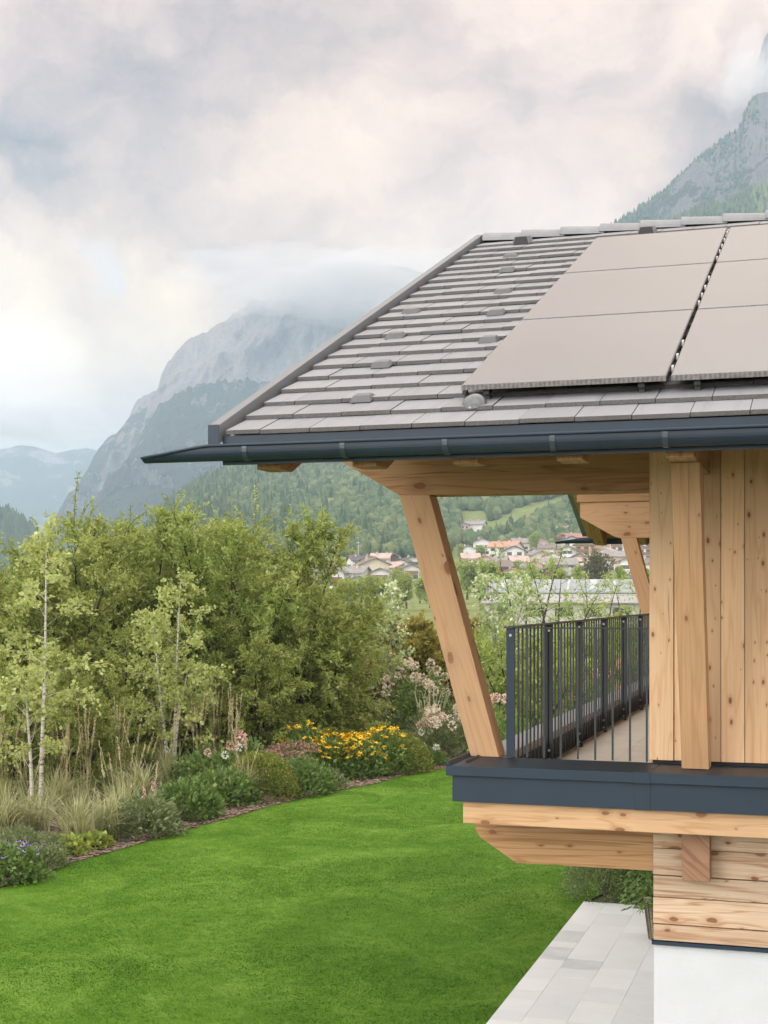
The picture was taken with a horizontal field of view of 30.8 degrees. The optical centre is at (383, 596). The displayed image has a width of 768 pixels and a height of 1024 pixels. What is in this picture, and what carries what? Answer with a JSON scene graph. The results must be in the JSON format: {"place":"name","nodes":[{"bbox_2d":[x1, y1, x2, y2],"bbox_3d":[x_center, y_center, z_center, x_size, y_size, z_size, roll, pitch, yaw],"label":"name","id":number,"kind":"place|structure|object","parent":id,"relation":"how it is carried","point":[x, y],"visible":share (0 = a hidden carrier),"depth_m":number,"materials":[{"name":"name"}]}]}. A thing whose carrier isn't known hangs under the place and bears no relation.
{"place":"outdoors","nodes":[
{"label":"outdoors","id":0,"kind":"place"},
{"bbox_2d":[0,714,24,809],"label":"reed grass","id":1,"kind":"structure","parent":0,"point":[4,783],"depth_m":27.19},
{"bbox_2d":[9,709,34,810],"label":"reed grass","id":2,"kind":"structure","parent":0,"point":[21,731],"depth_m":27.92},
{"bbox_2d":[0,780,65,836],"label":"ornamental grass","id":3,"kind":"object","parent":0,"point":[5,811],"depth_m":24.94,"materials":[{"name":"plant"}]},
{"bbox_2d":[0,742,79,831],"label":"ornamental grass","id":4,"kind":"object","parent":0,"point":[31,822],"depth_m":25.47,"materials":[{"name":"plant"}]},
{"bbox_2d":[0,445,96,532],"bbox_3d":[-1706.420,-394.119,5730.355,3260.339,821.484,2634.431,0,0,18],"label":"mountain","id":5,"kind":"structure","parent":0,"point":[36,482],"depth_m":5852.71,"materials":[{"name":"stone"}]},
{"bbox_2d":[6,725,104,818],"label":"ornamental grass","id":6,"kind":"object","parent":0,"point":[59,792],"depth_m":27.10,"materials":[{"name":"plant"}]},
{"bbox_2d":[44,722,81,815],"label":"reed grass","id":7,"kind":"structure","parent":0,"point":[66,756],"depth_m":27.35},
{"bbox_2d":[68,706,107,807],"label":"reed grass","id":8,"kind":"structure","parent":0,"point":[86,787],"depth_m":28.39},
{"bbox_2d":[107,696,134,798],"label":"reed grass","id":9,"kind":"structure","parent":0,"point":[120,761],"depth_m":29.48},
{"bbox_2d":[145,692,177,781],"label":"reed grass","id":10,"kind":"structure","parent":0,"point":[161,748],"depth_m":32.35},
{"bbox_2d":[55,377,270,565],"bbox_3d":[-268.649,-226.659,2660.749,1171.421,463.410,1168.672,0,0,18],"label":"mountain","id":11,"kind":"structure","parent":0,"point":[182,419],"depth_m":2647.73,"materials":[{"name":"stone"}]},
{"bbox_2d":[140,703,203,783],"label":"ornamental grass","id":12,"kind":"object","parent":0,"point":[167,763],"depth_m":30.44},
{"bbox_2d":[185,690,207,784],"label":"reed grass","id":13,"kind":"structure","parent":0,"point":[195,708],"depth_m":31.25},
{"bbox_2d":[204,678,224,762],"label":"reed grass","id":14,"kind":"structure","parent":0,"point":[213,711],"depth_m":32.76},
{"bbox_2d":[43,261,422,542],"bbox_3d":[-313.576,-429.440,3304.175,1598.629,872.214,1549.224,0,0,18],"label":"mountain","id":15,"kind":"structure","parent":0,"point":[284,324],"depth_m":3438.07,"materials":[{"name":"stone"}]},
{"bbox_2d":[0,768,624,1023],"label":"lawn","id":16,"kind":"structure","parent":0,"point":[497,903],"depth_m":18.45,"materials":[{"name":"plant"}]},
{"bbox_2d":[466,692,528,750],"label":"hydrangea","id":17,"kind":"object","parent":16,"relation":"on","point":[503,725],"visible":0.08,"depth_m":32.96,"materials":[{"name":"green plant"}]},
{"bbox_2d":[306,726,362,757],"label":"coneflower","id":18,"kind":"object","parent":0,"point":[339,732],"visible":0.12,"depth_m":35.28,"materials":[{"name":"green plant"}]},
{"bbox_2d":[29,495,642,904],"bbox_3d":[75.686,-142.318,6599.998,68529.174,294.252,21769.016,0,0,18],"label":"ground","id":19,"kind":"structure","parent":0,"point":[481,515],"depth_m":349.46,"materials":[{"name":"plant"}]},
{"bbox_2d":[0,532,96,768],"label":"hornbeam","id":20,"kind":"object","parent":19,"relation":"on","point":[14,595],"visible":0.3,"depth_m":32.96,"materials":[{"name":"green plant"}]},
{"bbox_2d":[0,546,106,659],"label":"hornbeam","id":21,"kind":"object","parent":19,"relation":"on","point":[4,585],"visible":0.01,"depth_m":37.17,"materials":[{"name":"green plant"}]},
{"bbox_2d":[0,522,182,770],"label":"hornbeam","id":22,"kind":"object","parent":19,"relation":"on","point":[93,625],"visible":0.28,"depth_m":33.92,"materials":[{"name":"green plant"}]},
{"bbox_2d":[0,504,188,686],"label":"hornbeam","id":23,"kind":"object","parent":19,"relation":"on","point":[71,525],"visible":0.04,"depth_m":37.11,"materials":[{"name":"green plant"}]},
{"bbox_2d":[60,621,192,779],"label":"hornbeam","id":24,"kind":"object","parent":19,"relation":"on","point":[127,636],"visible":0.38,"depth_m":33.10,"materials":[{"name":"green plant"}]},
{"bbox_2d":[42,471,255,764],"bbox_3d":[-6.346,1.134,37.453,6.323,9.042,5.425,0,0,4],"label":"hornbeam","id":25,"kind":"object","parent":19,"relation":"on","point":[146,600],"visible":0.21,"depth_m":36.44,"materials":[{"name":"green plant"}]},
{"bbox_2d":[107,485,276,750],"bbox_3d":[-5.297,1.198,40.527,6.196,8.861,5.316,0,0,36],"label":"hornbeam","id":26,"kind":"object","parent":19,"relation":"on","point":[262,538],"visible":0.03,"depth_m":39.37,"materials":[{"name":"green plant"}]},
{"bbox_2d":[0,738,466,886],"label":"mulch","id":27,"kind":"object","parent":19,"relation":"on","point":[117,842],"visible":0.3,"depth_m":27.48,"materials":[{"name":"brown wood"}]},
{"bbox_2d":[0,822,43,846],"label":"catmint","id":28,"kind":"object","parent":27,"relation":"on","point":[23,833],"visible":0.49,"depth_m":23.17,"materials":[{"name":"green plant"}]},
{"bbox_2d":[0,836,56,886],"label":"geranium","id":29,"kind":"object","parent":27,"relation":"on","point":[22,856],"visible":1,"depth_m":20.94,"materials":[{"name":"green plant"}]},
{"bbox_2d":[0,641,85,810],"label":"hornbeam","id":30,"kind":"object","parent":27,"relation":"on","point":[21,703],"visible":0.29,"depth_m":28.41,"materials":[{"name":"green plant"}]},
{"bbox_2d":[18,830,80,859],"bbox_3d":[-5.597,4.096,23.135,1.134,0.491,1.186,0,0,18],"label":"catmint","id":31,"kind":"object","parent":27,"relation":"on","point":[50,838],"visible":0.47,"depth_m":23.04,"materials":[{"name":"green plant"}]},
{"bbox_2d":[29,840,71,869],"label":"geranium","id":32,"kind":"object","parent":27,"relation":"on","point":[52,851],"visible":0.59,"depth_m":22.11,"materials":[{"name":"green plant"}]},
{"bbox_2d":[0,511,112,821],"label":"birch tree","id":33,"kind":"object","parent":27,"relation":"on","point":[31,686],"visible":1,"depth_m":26.50,"materials":[{"name":"green plant"}]},
{"bbox_2d":[53,831,92,855],"bbox_3d":[-5.244,4.135,23.271,0.842,0.453,0.776,0,0,-31],"label":"lady mantle","id":34,"kind":"object","parent":27,"relation":"on","point":[79,844],"visible":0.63,"depth_m":23.18,"materials":[{"name":"green plant"}]},
{"bbox_2d":[22,781,134,834],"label":"ornamental grass","id":35,"kind":"object","parent":27,"relation":"on","point":[79,823],"depth_m":23.98,"materials":[{"name":"plant"}]},
{"bbox_2d":[9,651,152,799],"bbox_3d":[-6.525,2.838,30.162,3.059,3.530,2.876,0,0,-39],"label":"hornbeam","id":36,"kind":"object","parent":27,"relation":"on","point":[111,728],"visible":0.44,"depth_m":29.76,"materials":[{"name":"green plant"}]},
{"bbox_2d":[75,829,115,849],"bbox_3d":[-4.982,4.167,23.893,0.740,0.385,0.776,0,0,39],"label":"lady mantle","id":37,"kind":"object","parent":27,"relation":"on","point":[98,838],"visible":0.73,"depth_m":23.75,"materials":[{"name":"green plant"}]},
{"bbox_2d":[60,752,148,839],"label":"ornamental grass","id":38,"kind":"object","parent":27,"relation":"on","point":[109,825],"depth_m":24.59,"materials":[{"name":"plant"}]},
{"bbox_2d":[73,736,174,828],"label":"ornamental grass","id":39,"kind":"object","parent":27,"relation":"on","point":[123,792],"depth_m":25.88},
{"bbox_2d":[90,725,176,801],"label":"ornamental grass","id":40,"kind":"object","parent":27,"relation":"on","point":[147,779],"depth_m":28.58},
{"bbox_2d":[106,781,188,841],"bbox_3d":[-4.351,3.841,25.156,1.667,1.007,1.620,0,0,18],"label":"leafy perennial","id":41,"kind":"object","parent":27,"relation":"on","point":[168,822],"visible":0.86,"depth_m":24.88,"materials":[{"name":"green plant"}]},
{"bbox_2d":[132,761,187,831],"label":"ornamental grass","id":42,"kind":"object","parent":27,"relation":"on","point":[156,826],"depth_m":25.47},
{"bbox_2d":[114,567,237,760],"bbox_3d":[-4.696,1.805,31.397,2.778,4.994,2.340,0,0,18],"label":"birch tree","id":43,"kind":"object","parent":27,"relation":"on","point":[178,696],"visible":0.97,"depth_m":31.33,"materials":[{"name":"green plant"}]},
{"bbox_2d":[147,774,228,822],"bbox_3d":[-3.902,3.882,27.150,1.744,0.933,1.681,0,0,1],"label":"leafy perennial","id":44,"kind":"object","parent":27,"relation":"on","point":[193,795],"visible":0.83,"depth_m":26.85,"materials":[{"name":"green plant"}]},
{"bbox_2d":[158,741,259,791],"bbox_3d":[-3.803,3.734,30.528,2.238,1.259,2.229,0,0,18],"label":"hydrangea","id":45,"kind":"object","parent":27,"relation":"on","point":[193,764],"visible":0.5,"depth_m":30.20,"materials":[{"name":"green plant"}]},
{"bbox_2d":[184,765,264,808],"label":"leafy perennial","id":46,"kind":"object","parent":27,"relation":"on","point":[238,786],"visible":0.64,"depth_m":28.57,"materials":[{"name":"green plant"}]},
{"bbox_2d":[223,687,241,766],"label":"reed grass","id":47,"kind":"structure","parent":27,"relation":"on","point":[231,712],"depth_m":30.66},
{"bbox_2d":[127,490,353,767],"bbox_3d":[-3.822,1.036,36.504,6.557,7.291,6.169,0,0,18],"label":"hornbeam","id":48,"kind":"object","parent":27,"relation":"on","point":[188,546],"visible":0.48,"depth_m":35.16,"materials":[{"name":"green plant"}]},
{"bbox_2d":[226,730,269,786],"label":"hydrangea","id":49,"kind":"object","parent":27,"relation":"on","point":[255,745],"visible":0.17,"depth_m":31.20,"materials":[{"name":"pink plant"}]},
{"bbox_2d":[216,725,292,800],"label":"ornamental grass","id":50,"kind":"object","parent":27,"relation":"on","point":[247,769],"depth_m":29.09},
{"bbox_2d":[182,606,329,771],"bbox_3d":[-3.132,2.445,34.333,3.651,4.481,3.883,0,0,-9],"label":"hornbeam","id":51,"kind":"object","parent":27,"relation":"on","point":[268,709],"visible":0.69,"depth_m":34.10,"materials":[{"name":"green plant"}]},
{"bbox_2d":[227,750,302,802],"bbox_3d":[-2.640,3.805,29.742,1.785,1.050,1.775,0,0,18],"label":"box mound","id":52,"kind":"object","parent":27,"relation":"on","point":[270,758],"visible":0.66,"depth_m":29.44,"materials":[{"name":"green plant"}]},
{"bbox_2d":[254,744,313,786],"bbox_3d":[-2.317,3.849,31.451,1.589,1.040,1.569,0,0,18],"label":"sedum","id":53,"kind":"object","parent":27,"relation":"on","point":[281,751],"visible":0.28,"depth_m":31.33,"materials":[{"name":"pink plant"}]},
{"bbox_2d":[174,508,395,751],"bbox_3d":[-2.616,1.320,37.434,5.864,7.196,6.236,0,0,-7],"label":"hornbeam","id":54,"kind":"object","parent":27,"relation":"on","point":[337,620],"visible":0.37,"depth_m":36.14,"materials":[{"name":"green plant"}]},
{"bbox_2d":[265,739,320,765],"bbox_3d":[-2.071,3.797,32.075,1.384,1.027,1.278,0,0,18],"label":"sedum","id":55,"kind":"object","parent":27,"relation":"on","point":[301,746],"visible":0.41,"depth_m":31.97,"materials":[{"name":"pink plant"}]},
{"bbox_2d":[263,752,344,798],"bbox_3d":[-1.916,3.878,30.465,1.871,0.973,1.931,0,0,18],"label":"leafy perennial","id":56,"kind":"object","parent":27,"relation":"on","point":[305,768],"visible":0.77,"depth_m":30.19,"materials":[{"name":"green plant"}]},
{"bbox_2d":[272,718,337,764],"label":"coneflower","id":57,"kind":"object","parent":27,"relation":"on","point":[299,735],"visible":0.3,"depth_m":33.59,"materials":[{"name":"green plant"}]},
{"bbox_2d":[304,766,352,789],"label":"leafy perennial","id":58,"kind":"object","parent":27,"relation":"on","point":[343,781],"visible":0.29,"depth_m":31.27,"materials":[{"name":"green plant"}]},
{"bbox_2d":[261,573,404,745],"bbox_3d":[-1.602,2.051,38.108,4.707,5.431,4.425,0,0,24],"label":"hornbeam","id":59,"kind":"object","parent":27,"relation":"on","point":[363,679],"visible":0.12,"depth_m":37.35,"materials":[{"name":"green plant"}]},
{"bbox_2d":[306,730,373,780],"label":"coneflower","id":60,"kind":"object","parent":27,"relation":"on","point":[327,744],"visible":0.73,"depth_m":32.78,"materials":[{"name":"green plant"}]},
{"bbox_2d":[321,730,401,779],"bbox_3d":[-0.666,3.806,33.282,1.963,1.179,2.017,0,0,18],"label":"coneflower","id":61,"kind":"object","parent":27,"relation":"on","point":[371,752],"visible":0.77,"depth_m":32.94,"materials":[{"name":"green plant"}]},
{"bbox_2d":[357,725,422,775],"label":"coneflower","id":62,"kind":"object","parent":27,"relation":"on","point":[389,745],"visible":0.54,"depth_m":33.79,"materials":[{"name":"green plant"}]},
{"bbox_2d":[361,578,420,716],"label":"whitebeam tree","id":63,"kind":"object","parent":27,"relation":"on","point":[393,604],"visible":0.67,"depth_m":40.60,"materials":[{"name":"green plant"}]},
{"bbox_2d":[370,731,435,774],"bbox_3d":[0.257,3.807,34.392,2.027,1.064,1.979,0,0,18],"label":"box mound","id":64,"kind":"object","parent":27,"relation":"on","point":[420,748],"visible":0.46,"depth_m":33.99,"materials":[{"name":"green plant"}]},
{"bbox_2d":[380,714,445,750],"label":"flowering plant","id":65,"kind":"object","parent":27,"relation":"on","point":[401,725],"visible":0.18,"depth_m":39.17,"materials":[{"name":"green plant"}]},
{"bbox_2d":[375,655,455,748],"bbox_3d":[0.911,3.022,40.019,2.586,2.668,2.586,0,0,18],"label":"hydrangea","id":66,"kind":"object","parent":27,"relation":"on","point":[411,705],"visible":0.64,"depth_m":39.74,"materials":[{"name":"green plant"}]},
{"bbox_2d":[396,684,449,747],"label":"pampas grass","id":67,"kind":"object","parent":27,"relation":"on","point":[427,701],"depth_m":37.95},
{"bbox_2d":[413,703,468,759],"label":"hydrangea","id":68,"kind":"object","parent":27,"relation":"on","point":[441,720],"visible":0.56,"depth_m":36.74,"materials":[{"name":"green plant"}]},
{"bbox_2d":[388,609,496,728],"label":"field maple","id":69,"kind":"object","parent":27,"relation":"on","point":[426,645],"visible":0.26,"depth_m":43.86,"materials":[{"name":"green plant"}]},
{"bbox_2d":[470,569,547,731],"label":"whitebeam tree","id":70,"kind":"object","parent":27,"relation":"on","point":[494,633],"visible":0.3,"depth_m":39.62,"materials":[{"name":"green plant"}]},
{"bbox_2d":[474,620,597,739],"bbox_3d":[3.686,2.735,36.103,3.788,4.344,3.650,0,0,18],"label":"garden shrub","id":71,"kind":"object","parent":27,"relation":"on","point":[487,652],"visible":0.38,"depth_m":35.56,"materials":[{"name":"green plant"}]},
{"bbox_2d":[495,619,618,725],"bbox_3d":[4.912,2.735,39.121,3.650,4.344,3.788,0,0,10],"label":"garden shrub","id":72,"kind":"object","parent":27,"relation":"on","point":[562,665],"visible":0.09,"depth_m":38.44,"materials":[{"name":"green plant"}]},
{"bbox_2d":[540,606,637,693],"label":"garden shrub","id":73,"kind":"object","parent":27,"relation":"on","point":[619,613],"visible":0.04,"depth_m":41.74,"materials":[{"name":"green plant"}]},
{"bbox_2d":[341,577,363,604],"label":"village tree","id":74,"kind":"object","parent":19,"relation":"on","point":[359,588],"visible":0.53,"depth_m":249.30,"materials":[{"name":"green plant"}]},
{"bbox_2d":[338,565,371,578],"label":"village house","id":75,"kind":"structure","parent":19,"relation":"on","point":[358,570],"depth_m":453.44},
{"bbox_2d":[318,617,399,717],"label":"field maple","id":76,"kind":"object","parent":19,"relation":"on","point":[386,643],"visible":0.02,"depth_m":43.82,"materials":[{"name":"green plant"}]},
{"bbox_2d":[142,462,580,557],"bbox_3d":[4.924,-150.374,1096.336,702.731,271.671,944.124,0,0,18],"label":"forest","id":77,"kind":"object","parent":19,"relation":"on","point":[344,494],"visible":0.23,"depth_m":835.58,"materials":[{"name":"plant"}]},
{"bbox_2d":[362,573,379,604],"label":"village tree","id":78,"kind":"object","parent":19,"relation":"on","point":[371,592],"visible":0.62,"depth_m":249.68,"materials":[{"name":"green plant"}]},
{"bbox_2d":[352,556,391,570],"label":"village house","id":79,"kind":"structure","parent":19,"relation":"on","point":[373,563],"depth_m":495.12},
{"bbox_2d":[348,648,409,728],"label":"field maple","id":80,"kind":"object","parent":19,"relation":"on","point":[378,695],"visible":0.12,"depth_m":42.24,"materials":[{"name":"green plant"}]},
{"bbox_2d":[0,95,767,576],"bbox_3d":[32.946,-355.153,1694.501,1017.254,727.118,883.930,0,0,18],"label":"forest","id":81,"kind":"object","parent":19,"relation":"on","point":[16,525],"visible":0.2,"depth_m":1684.01,"materials":[{"name":"plant"}]},
{"bbox_2d":[367,609,435,715],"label":"field maple","id":82,"kind":"object","parent":19,"relation":"on","point":[420,617],"visible":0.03,"depth_m":45.53,"materials":[{"name":"green plant"}]},
{"bbox_2d":[395,571,413,608],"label":"village tree","id":83,"kind":"object","parent":19,"relation":"on","point":[403,580],"visible":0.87,"depth_m":249.34,"materials":[{"name":"green plant"}]},
{"bbox_2d":[400,563,419,580],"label":"village house","id":84,"kind":"structure","parent":19,"relation":"on","point":[413,569],"depth_m":479.48,"materials":[{"name":"paint"}]},
{"bbox_2d":[454,557,477,599],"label":"village tree","id":85,"kind":"object","parent":19,"relation":"on","point":[466,571],"visible":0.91,"depth_m":328.73,"materials":[{"name":"green plant"}]},
{"bbox_2d":[486,540,524,556],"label":"village house","id":86,"kind":"structure","parent":19,"relation":"on","point":[491,546],"depth_m":615.80,"materials":[{"name":"ceramic"}]},
{"bbox_2d":[499,545,526,555],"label":"village house","id":87,"kind":"structure","parent":19,"relation":"on","point":[514,550],"depth_m":583.50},
{"bbox_2d":[479,543,586,683],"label":"locust tree","id":88,"kind":"object","parent":19,"relation":"on","point":[516,572],"visible":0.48,"depth_m":65.49,"materials":[{"name":"green plant"}]},
{"bbox_2d":[540,556,578,567],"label":"village house","id":89,"kind":"structure","parent":19,"relation":"on","point":[572,562],"depth_m":540.22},
{"bbox_2d":[481,579,639,623],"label":"metal roofed hall","id":90,"kind":"structure","parent":19,"relation":"on","point":[567,584],"depth_m":172.64,"materials":[{"name":"metal"}]},
{"bbox_2d":[508,555,620,655],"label":"locust tree","id":91,"kind":"object","parent":19,"relation":"on","point":[542,615],"visible":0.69,"depth_m":61.65,"materials":[{"name":"green plant"}]},
{"bbox_2d":[554,571,638,656],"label":"locust tree","id":92,"kind":"object","parent":19,"relation":"on","point":[565,594],"visible":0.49,"depth_m":69.75,"materials":[{"name":"green plant"}]},
{"bbox_2d":[581,549,615,578],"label":"village tree","id":93,"kind":"object","parent":19,"relation":"on","point":[595,565],"visible":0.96,"depth_m":248.60,"materials":[{"name":"green plant"}]},
{"bbox_2d":[557,866,646,904],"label":"lavender","id":94,"kind":"object","parent":19,"relation":"on","point":[589,871],"visible":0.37,"depth_m":19.73,"materials":[{"name":"green plant"}]},
{"bbox_2d":[590,604,637,692],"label":"garden shrub","id":95,"kind":"object","parent":19,"relation":"on","point":[608,615],"visible":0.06,"depth_m":41.05,"materials":[{"name":"green plant"}]},
{"bbox_2d":[592,570,641,632],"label":"locust tree","id":96,"kind":"object","parent":19,"relation":"on","point":[626,588],"visible":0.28,"depth_m":75.90,"materials":[{"name":"green plant"}]},
{"bbox_2d":[600,868,649,903],"bbox_3d":[3.868,3.623,19.742,1.485,1.532,1.402,0,0,-38],"label":"lupine","id":97,"kind":"object","parent":19,"relation":"on","point":[618,881],"visible":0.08,"depth_m":19.61,"materials":[{"name":"green plant"}]},
{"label":"patio bed","id":98,"kind":"structure","parent":19,"relation":"on","visible":0},
{"bbox_2d":[486,901,653,1023],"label":"patio","id":99,"kind":"structure","parent":98,"relation":"on","point":[593,963],"depth_m":15.65,"materials":[{"name":"stone"}]},
{"bbox_2d":[643,895,653,940],"bbox_3d":[3.470,3.999,17.364,0.500,0.521,0.500,0,0,18],"label":"wicker planter","id":100,"kind":"object","parent":99,"relation":"on","point":[649,919],"visible":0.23,"depth_m":17.28,"materials":[{"name":"grey wicker"}]},
{"bbox_2d":[619,870,653,917],"bbox_3d":[3.431,3.515,17.362,1.056,0.974,1.023,0,0,18],"label":"potted lupine","id":101,"kind":"object","parent":100,"relation":"in","point":[647,880],"visible":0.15,"depth_m":17.33,"materials":[{"name":"green plant"}]},
{"bbox_2d":[0,0,767,452],"label":"sky","id":102,"kind":"structure","parent":0,"point":[165,164],"materials":[{"name":"white"}]},
{"bbox_2d":[141,210,767,1023],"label":"alpine house","id":103,"kind":"structure","parent":0,"point":[659,768],"depth_m":10.16,"materials":[{"name":"brown wood"}]},
{"bbox_2d":[461,310,692,398],"bbox_3d":[1.428,-1.734,9.910,1.382,0.887,1.895,0,0,18],"label":"solar panel","id":104,"kind":"object","parent":103,"relation":"attached to","point":[642,349],"visible":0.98,"depth_m":9.68,"materials":[{"name":"grey glass"}]},
{"bbox_2d":[522,263,712,319],"bbox_3d":[2.001,-2.523,11.711,1.382,0.874,1.865,0,0,18],"label":"solar panel","id":105,"kind":"object","parent":103,"relation":"attached to","point":[639,290],"visible":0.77,"depth_m":11.57,"materials":[{"name":"grey glass"}]},
{"bbox_2d":[565,228,727,272],"bbox_3d":[2.571,-3.313,13.506,1.382,0.885,1.870,0,0,18],"label":"solar panel","id":106,"kind":"object","parent":103,"relation":"attached to","point":[691,247],"visible":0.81,"depth_m":13.38,"materials":[{"name":"grey glass"}]},
{"bbox_2d":[671,305,767,390],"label":"solar panel","id":107,"kind":"object","parent":103,"relation":"attached to","point":[722,343],"visible":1,"depth_m":9.35,"materials":[{"name":"grey glass"}]},
{"bbox_2d":[698,259,767,309],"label":"solar panel","id":108,"kind":"object","parent":103,"relation":"attached to","point":[737,284],"visible":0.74,"depth_m":11.26,"materials":[{"name":"grey glass"}]},
{"bbox_2d":[716,224,767,262],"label":"solar panel","id":109,"kind":"object","parent":103,"relation":"attached to","point":[744,243],"visible":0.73,"depth_m":13.07,"materials":[{"name":"grey glass"}]},
{"bbox_2d":[617,92,767,222],"bbox_3d":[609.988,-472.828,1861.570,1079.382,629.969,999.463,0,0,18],"label":"mountain","id":110,"kind":"structure","parent":0,"point":[693,181],"depth_m":1944.75,"materials":[{"name":"stone"}]},
{"bbox_2d":[750,33,767,99],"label":"mountain","id":111,"kind":"structure","parent":0,"point":[760,83],"depth_m":2336.46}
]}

